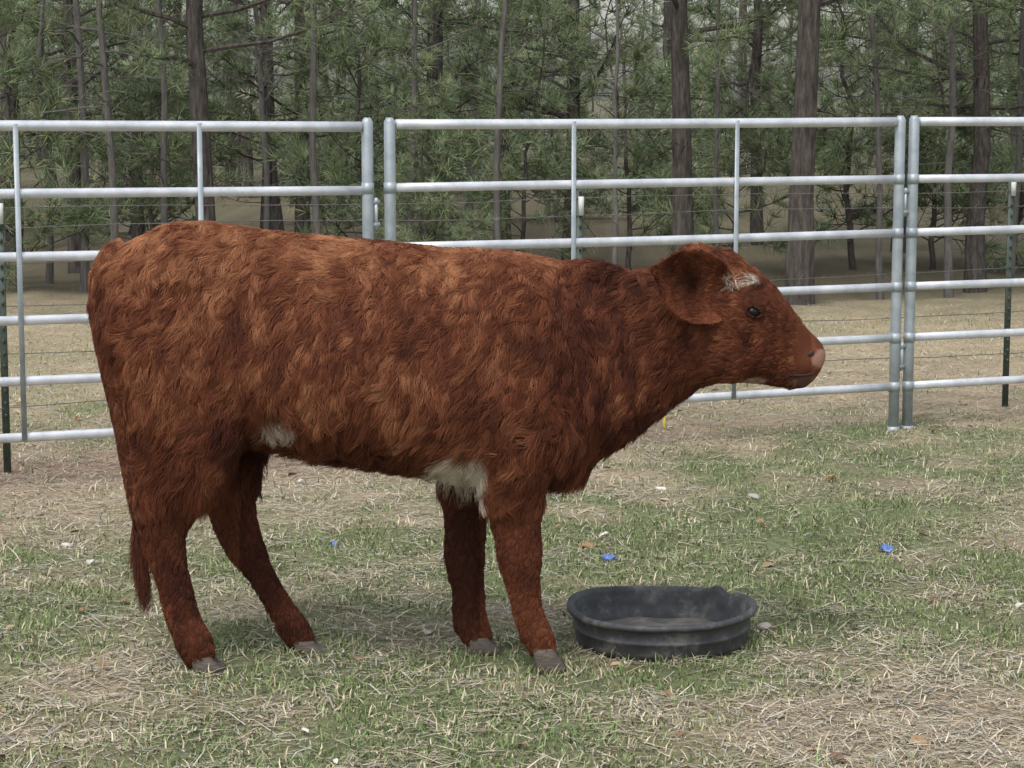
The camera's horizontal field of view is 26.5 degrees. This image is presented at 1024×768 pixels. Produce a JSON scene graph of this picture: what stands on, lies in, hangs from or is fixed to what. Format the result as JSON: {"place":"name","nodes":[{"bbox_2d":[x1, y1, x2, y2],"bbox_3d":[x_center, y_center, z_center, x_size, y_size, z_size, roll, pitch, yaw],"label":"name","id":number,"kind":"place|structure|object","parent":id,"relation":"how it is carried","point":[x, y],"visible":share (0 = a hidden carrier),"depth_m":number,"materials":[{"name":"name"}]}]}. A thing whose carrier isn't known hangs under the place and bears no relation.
{"place":"outdoors","nodes":[
{"label":"outdoors","id":0,"kind":"place"},
{"bbox_2d":[0,101,1023,767],"bbox_3d":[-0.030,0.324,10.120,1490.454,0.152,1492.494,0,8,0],"label":"ground","id":1,"kind":"structure","parent":0,"point":[62,293],"depth_m":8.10,"materials":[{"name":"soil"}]},
{"bbox_2d":[0,0,99,106],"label":"pine tree","id":2,"kind":"object","parent":1,"relation":"on","point":[73,73],"visible":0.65,"depth_m":18.55,"materials":[{"name":"green plant"}]},
{"bbox_2d":[0,0,138,288],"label":"pine tree","id":3,"kind":"object","parent":1,"relation":"on","point":[64,162],"visible":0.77,"depth_m":18.09,"materials":[{"name":"green plant"}]},
{"bbox_2d":[1,0,144,283],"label":"bare tree","id":4,"kind":"object","parent":1,"relation":"on","point":[49,277],"visible":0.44,"depth_m":18.86,"materials":[{"name":"grey plant"}]},
{"bbox_2d":[0,0,159,291],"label":"bare tree","id":5,"kind":"object","parent":1,"relation":"on","point":[84,265],"visible":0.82,"depth_m":18.20,"materials":[{"name":"grey plant"}]},
{"bbox_2d":[19,0,185,240],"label":"bare tree","id":6,"kind":"object","parent":1,"relation":"on","point":[106,100],"visible":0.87,"depth_m":17.56,"materials":[{"name":"grey plant"}]},
{"bbox_2d":[0,0,229,273],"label":"pine tree","id":7,"kind":"object","parent":1,"relation":"on","point":[66,15],"visible":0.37,"depth_m":20.86,"materials":[{"name":"green plant"}]},
{"bbox_2d":[0,0,253,238],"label":"pine tree","id":8,"kind":"object","parent":1,"relation":"on","point":[139,230],"visible":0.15,"depth_m":22.55,"materials":[{"name":"green plant"}]},
{"bbox_2d":[52,0,243,224],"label":"bare tree","id":9,"kind":"object","parent":1,"relation":"on","point":[163,174],"visible":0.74,"depth_m":18.84,"materials":[{"name":"grey plant"}]},
{"bbox_2d":[62,16,261,242],"bbox_3d":[-3.332,-2.170,20.075,1.841,2.442,1.620,4,9,30],"label":"pine tree","id":10,"kind":"object","parent":1,"relation":"on","point":[179,180],"visible":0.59,"depth_m":19.97,"materials":[{"name":"green plant"}]},
{"bbox_2d":[0,118,380,442],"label":"corral panel","id":11,"kind":"object","parent":1,"relation":"on","point":[370,202],"visible":0.43,"depth_m":9.25,"materials":[{"name":"metal"}]},
{"bbox_2d":[79,0,374,220],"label":"pine tree","id":12,"kind":"object","parent":1,"relation":"on","point":[194,60],"visible":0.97,"depth_m":17.58,"materials":[{"name":"green plant"}]},
{"bbox_2d":[204,0,304,229],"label":"bare tree","id":13,"kind":"object","parent":1,"relation":"on","point":[264,139],"visible":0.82,"depth_m":19.32,"materials":[{"name":"grey plant"}]},
{"bbox_2d":[131,0,401,229],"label":"pine tree","id":14,"kind":"object","parent":1,"relation":"on","point":[218,114],"visible":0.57,"depth_m":21.07,"materials":[{"name":"green plant"}]},
{"bbox_2d":[179,0,418,232],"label":"pine tree","id":15,"kind":"object","parent":1,"relation":"on","point":[297,202],"visible":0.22,"depth_m":23.80,"materials":[{"name":"green plant"}]},
{"bbox_2d":[232,0,407,234],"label":"bare tree","id":16,"kind":"object","parent":1,"relation":"on","point":[313,68],"visible":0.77,"depth_m":18.36,"materials":[{"name":"grey plant"}]},
{"bbox_2d":[257,0,487,241],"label":"pine tree","id":17,"kind":"object","parent":1,"relation":"on","point":[355,148],"visible":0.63,"depth_m":19.45,"materials":[{"name":"green plant"}]},
{"bbox_2d":[298,0,495,239],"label":"bare tree","id":18,"kind":"object","parent":1,"relation":"on","point":[414,11],"visible":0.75,"depth_m":18.76,"materials":[{"name":"grey plant"}]},
{"bbox_2d":[361,14,499,241],"bbox_3d":[-0.791,-1.885,18.102,1.093,2.395,1.088,7,10,42],"label":"pine tree","id":19,"kind":"object","parent":1,"relation":"on","point":[429,107],"visible":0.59,"depth_m":18.17,"materials":[{"name":"green plant"}]},
{"bbox_2d":[298,0,570,241],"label":"pine tree","id":20,"kind":"object","parent":1,"relation":"on","point":[438,8],"visible":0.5,"depth_m":20.25,"materials":[{"name":"green plant"}]},
{"bbox_2d":[86,220,825,674],"bbox_3d":[-0.154,0.181,6.348,2.127,1.300,0.582,0,8,0],"label":"cow","id":21,"kind":"object","parent":1,"relation":"on","point":[504,392],"visible":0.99,"depth_m":6.15},
{"bbox_2d":[427,0,558,239],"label":"bare tree","id":22,"kind":"object","parent":1,"relation":"on","point":[503,28],"visible":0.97,"depth_m":18.43,"materials":[{"name":"grey plant"}]},
{"bbox_2d":[0,0,1023,251],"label":"pine forest","id":23,"kind":"object","parent":1,"relation":"on","point":[584,114],"visible":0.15,"depth_m":31.78,"materials":[{"name":"green plant"}]},
{"bbox_2d":[0,171,1023,472],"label":"wire fence","id":24,"kind":"object","parent":1,"relation":"on","point":[580,215],"visible":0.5,"depth_m":10.48,"materials":[{"name":"metal"}]},
{"bbox_2d":[0,342,1023,767],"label":"fallen leaves","id":25,"kind":"object","parent":1,"relation":"on","point":[836,756],"visible":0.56,"depth_m":6.75,"materials":[{"name":"brown plant"}]},
{"bbox_2d":[406,2,629,238],"bbox_3d":[-0.206,-6.266,25.259,2.671,9.314,3.140,-2,7,-20],"label":"pine tree","id":26,"kind":"object","parent":1,"relation":"on","point":[507,161],"visible":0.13,"depth_m":25.76,"materials":[{"name":"green plant"}]},
{"bbox_2d":[437,0,622,259],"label":"pine tree","id":27,"kind":"object","parent":1,"relation":"on","point":[513,101],"visible":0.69,"depth_m":19.78,"materials":[{"name":"green plant"}]},
{"bbox_2d":[424,0,671,260],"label":"pine tree","id":28,"kind":"object","parent":1,"relation":"on","point":[575,6],"visible":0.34,"depth_m":21.54,"materials":[{"name":"green plant"}]},
{"bbox_2d":[578,541,595,548],"bbox_3d":[0.277,0.596,8.038,0.066,0.030,0.047,7,-1,-6],"label":"dry leaf","id":29,"kind":"object","parent":1,"relation":"on","point":[587,544],"visible":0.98,"depth_m":8.02,"materials":[{"name":"brown plant"}]},
{"bbox_2d":[602,554,616,560],"bbox_3d":[0.352,0.626,7.815,0.053,0.033,0.037,-5,6,5],"label":"blue plastic scrap","id":30,"kind":"object","parent":1,"relation":"on","point":[610,557],"visible":0.93,"depth_m":7.80,"materials":[{"name":"blue plastic"}]},
{"bbox_2d":[566,0,666,263],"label":"bare tree","id":31,"kind":"object","parent":1,"relation":"on","point":[615,190],"visible":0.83,"depth_m":17.16,"materials":[{"name":"grey plant"}]},
{"bbox_2d":[527,0,727,270],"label":"pine tree","id":32,"kind":"object","parent":1,"relation":"on","point":[639,51],"visible":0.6,"depth_m":20.28,"materials":[{"name":"green plant"}]},
{"bbox_2d":[384,115,909,430],"bbox_3d":[0.692,-0.466,10.284,2.742,1.585,0.064,-3,8,-22],"label":"corral panel","id":33,"kind":"object","parent":1,"relation":"on","point":[392,187],"visible":0.66,"depth_m":10.36,"materials":[{"name":"metal"}]},
{"bbox_2d":[566,585,757,661],"bbox_3d":[0.457,0.722,6.633,0.582,0.127,0.575,0,8,0],"label":"feed tub","id":34,"kind":"object","parent":1,"relation":"on","point":[639,623],"visible":1,"depth_m":6.62,"materials":[{"name":"black rubber"}]},
{"bbox_2d":[663,415,665,428],"bbox_3d":[0.759,0.169,10.832,0.042,0.162,0.044,0,8,0],"label":"yellow marker peg","id":35,"kind":"object","parent":1,"relation":"on","point":[664,421],"visible":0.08,"depth_m":10.83,"materials":[{"name":"plastic"}]},
{"bbox_2d":[620,0,798,253],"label":"pine tree","id":36,"kind":"object","parent":1,"relation":"on","point":[682,165],"visible":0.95,"depth_m":17.69,"materials":[{"name":"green plant"}]},
{"bbox_2d":[665,0,789,247],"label":"bare tree","id":37,"kind":"object","parent":1,"relation":"on","point":[715,197],"visible":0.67,"depth_m":18.90,"materials":[{"name":"grey plant"}]},
{"bbox_2d":[591,0,893,244],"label":"pine tree","id":38,"kind":"object","parent":1,"relation":"on","point":[756,224],"visible":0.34,"depth_m":23.94,"materials":[{"name":"green plant"}]},
{"bbox_2d":[638,0,849,258],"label":"pine tree","id":39,"kind":"object","parent":1,"relation":"on","point":[710,88],"visible":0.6,"depth_m":19.79,"materials":[{"name":"green plant"}]},
{"bbox_2d":[748,493,760,499],"bbox_3d":[1.007,0.466,9.043,0.055,0.027,0.042,20,14,28],"label":"stone","id":40,"kind":"object","parent":1,"relation":"on","point":[753,495],"visible":0.97,"depth_m":9.03,"materials":[{"name":"grey stone"}]},
{"bbox_2d":[757,622,771,630],"bbox_3d":[0.790,0.761,6.816,0.048,0.028,0.037,-8,11,-29],"label":"stone","id":41,"kind":"object","parent":1,"relation":"on","point":[766,625],"visible":0.93,"depth_m":6.80,"materials":[{"name":"grey stone"}]},
{"bbox_2d":[764,562,775,567],"bbox_3d":[0.902,0.638,7.688,0.053,0.019,0.045,-18,7,-32],"label":"dry leaf","id":42,"kind":"object","parent":1,"relation":"on","point":[769,563],"visible":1,"depth_m":7.68,"materials":[{"name":"brown plant"}]},
{"bbox_2d":[823,474,835,480],"bbox_3d":[1.365,0.408,9.360,0.060,0.041,0.075,-5,-10,-7],"label":"dry leaf","id":43,"kind":"object","parent":1,"relation":"on","point":[831,476],"visible":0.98,"depth_m":9.34,"materials":[{"name":"brown plant"}]},
{"bbox_2d":[708,0,980,305],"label":"pine tree","id":44,"kind":"object","parent":1,"relation":"on","point":[800,260],"visible":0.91,"depth_m":17.07,"materials":[{"name":"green plant"}]},
{"bbox_2d":[723,0,969,269],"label":"pine tree","id":45,"kind":"object","parent":1,"relation":"on","point":[832,141],"visible":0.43,"depth_m":20.23,"materials":[{"name":"green plant"}]},
{"bbox_2d":[738,0,1020,252],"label":"pine tree","id":46,"kind":"object","parent":1,"relation":"on","point":[856,37],"visible":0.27,"depth_m":22.29,"materials":[{"name":"green plant"}]},
{"bbox_2d":[825,0,939,299],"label":"bare tree","id":47,"kind":"object","parent":1,"relation":"on","point":[878,242],"visible":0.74,"depth_m":17.89,"materials":[{"name":"grey plant"}]},
{"bbox_2d":[880,544,893,552],"bbox_3d":[1.373,0.604,7.968,0.053,0.040,0.076,9,6,-1],"label":"blue plastic scrap","id":48,"kind":"object","parent":1,"relation":"on","point":[884,547],"visible":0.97,"depth_m":7.94,"materials":[{"name":"blue plastic"}]},
{"bbox_2d":[910,735,928,748],"bbox_3d":[1.048,0.921,5.569,0.048,0.024,0.061,2,23,-31],"label":"dry leaf","id":49,"kind":"object","parent":1,"relation":"on","point":[917,738],"visible":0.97,"depth_m":5.58,"materials":[{"name":"brown plant"}]},
{"bbox_2d":[819,0,1023,292],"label":"pine tree","id":50,"kind":"object","parent":1,"relation":"on","point":[975,254],"visible":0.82,"depth_m":18.55,"materials":[{"name":"green plant"}]},
{"bbox_2d":[833,0,1023,81],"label":"pine tree","id":51,"kind":"object","parent":1,"relation":"on","point":[984,5],"visible":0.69,"depth_m":17.55,"materials":[{"name":"green plant"}]},
{"bbox_2d":[851,0,1023,273],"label":"pine tree","id":52,"kind":"object","parent":1,"relation":"on","point":[962,198],"visible":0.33,"depth_m":20.33,"materials":[{"name":"green plant"}]},
{"bbox_2d":[870,0,1023,297],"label":"bare tree","id":53,"kind":"object","parent":1,"relation":"on","point":[948,250],"visible":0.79,"depth_m":18.17,"materials":[{"name":"grey plant"}]},
{"bbox_2d":[901,115,1023,428],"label":"corral panel","id":54,"kind":"object","parent":1,"relation":"on","point":[912,285],"visible":0.96,"depth_m":10.86,"materials":[{"name":"metal"}]},
{"bbox_2d":[942,0,1023,270],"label":"pine tree","id":55,"kind":"object","parent":1,"relation":"on","point":[1008,154],"visible":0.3,"depth_m":20.65,"materials":[{"name":"green plant"}]},
{"bbox_2d":[945,0,1023,278],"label":"bare tree","id":56,"kind":"object","parent":1,"relation":"on","point":[1019,141],"visible":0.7,"depth_m":18.86,"materials":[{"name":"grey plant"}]},
{"bbox_2d":[14,0,1020,100],"label":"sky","id":57,"kind":"structure","parent":0,"point":[603,12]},
{"bbox_2d":[655,486,666,490],"bbox_3d":[0.636,0.447,9.246,0.040,0.022,0.058,-6,10,-38],"label":"stone","id":58,"kind":"object","parent":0,"point":[662,488],"visible":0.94,"depth_m":9.23,"materials":[{"name":"white stone"}]}
]}

